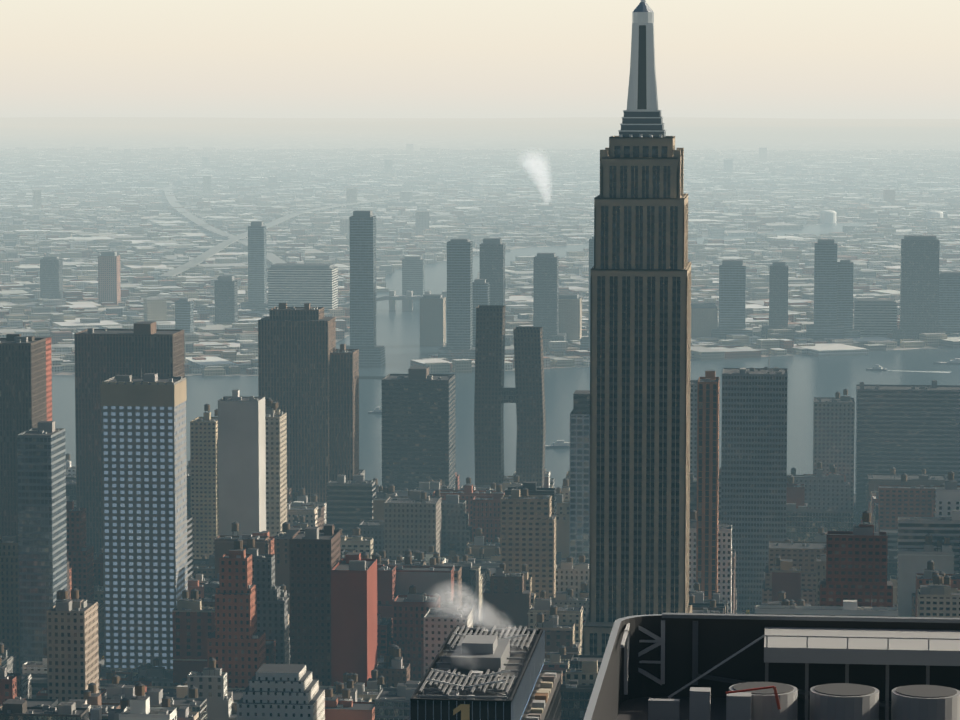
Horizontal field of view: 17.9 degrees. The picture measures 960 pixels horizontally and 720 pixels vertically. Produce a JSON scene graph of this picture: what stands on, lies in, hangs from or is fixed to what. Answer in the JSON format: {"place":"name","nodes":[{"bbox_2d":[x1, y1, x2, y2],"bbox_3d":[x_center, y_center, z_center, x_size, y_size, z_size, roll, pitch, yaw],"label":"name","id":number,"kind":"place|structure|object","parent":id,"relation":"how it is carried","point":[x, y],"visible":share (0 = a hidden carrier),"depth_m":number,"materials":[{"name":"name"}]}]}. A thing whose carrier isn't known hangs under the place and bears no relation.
{"place":"outdoors","nodes":[
{"label":"outdoors","id":0,"kind":"place"},
{"bbox_2d":[0,118,959,375],"bbox_3d":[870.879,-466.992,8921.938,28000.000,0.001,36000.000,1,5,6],"label":"ground","id":1,"kind":"structure","parent":0,"point":[255,140],"depth_m":16626.79,"materials":[{"name":"grey"}]},
{"bbox_2d":[0,117,959,375],"bbox_3d":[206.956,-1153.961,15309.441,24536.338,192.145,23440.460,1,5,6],"label":"distant city","id":2,"kind":"object","parent":1,"relation":"on","point":[830,294],"visible":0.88,"depth_m":6594.92,"materials":[{"name":"concrete"}]},
{"bbox_2d":[99,489,860,661],"bbox_3d":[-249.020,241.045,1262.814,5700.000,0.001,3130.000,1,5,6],"label":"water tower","id":3,"kind":"structure","parent":0,"point":[101,650],"depth_m":2461.51,"materials":[{"name":"concrete"}]},
{"bbox_2d":[0,303,959,719],"bbox_3d":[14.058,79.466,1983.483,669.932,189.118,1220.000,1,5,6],"label":"high-rise buildings","id":4,"kind":"structure","parent":3,"relation":"on","point":[294,423],"depth_m":2010.11,"materials":[{"name":"grey concrete"}]},
{"bbox_2d":[0,453,959,719],"bbox_3d":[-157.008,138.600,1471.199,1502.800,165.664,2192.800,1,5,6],"label":"low-rise buildings","id":5,"kind":"structure","parent":3,"relation":"on","point":[506,549],"depth_m":1776.50,"materials":[{"name":"grey concrete"}]},
{"bbox_2d":[98,507,867,666],"bbox_3d":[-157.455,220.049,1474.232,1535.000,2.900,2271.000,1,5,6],"label":"building","id":6,"kind":"structure","parent":3,"relation":"on","point":[101,645],"depth_m":2036.10,"materials":[{"name":"metal"}]},
{"bbox_2d":[407,625,560,719],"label":"office building","id":7,"kind":"structure","parent":3,"relation":"on","point":[499,682],"depth_m":651.50,"materials":[{"name":"concrete"}]},
{"bbox_2d":[581,0,691,654],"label":"skyscraper","id":8,"kind":"structure","parent":3,"relation":"on","point":[640,326],"depth_m":1377.25,"materials":[{"name":"stone"}]},
{"bbox_2d":[584,613,959,719],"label":"rooftop","id":9,"kind":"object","parent":3,"relation":"on","point":[688,666],"visible":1,"depth_m":328.71,"materials":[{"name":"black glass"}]},
{"bbox_2d":[0,0,959,668],"label":"sky","id":10,"kind":"structure","parent":0,"point":[803,59],"materials":[{"name":"beige"}]},
{"bbox_2d":[52,223,959,493],"bbox_3d":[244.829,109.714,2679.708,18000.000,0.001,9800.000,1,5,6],"label":"river","id":11,"kind":"structure","parent":0,"point":[810,377],"depth_m":3580.99,"materials":[{"name":"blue liquid"}]},
{"bbox_2d":[368,358,959,447],"bbox_3d":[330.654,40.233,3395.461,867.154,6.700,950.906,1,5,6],"label":"boats","id":12,"kind":"object","parent":11,"relation":"on","point":[557,444],"visible":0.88,"depth_m":3701.78,"materials":[{"name":"metal"}]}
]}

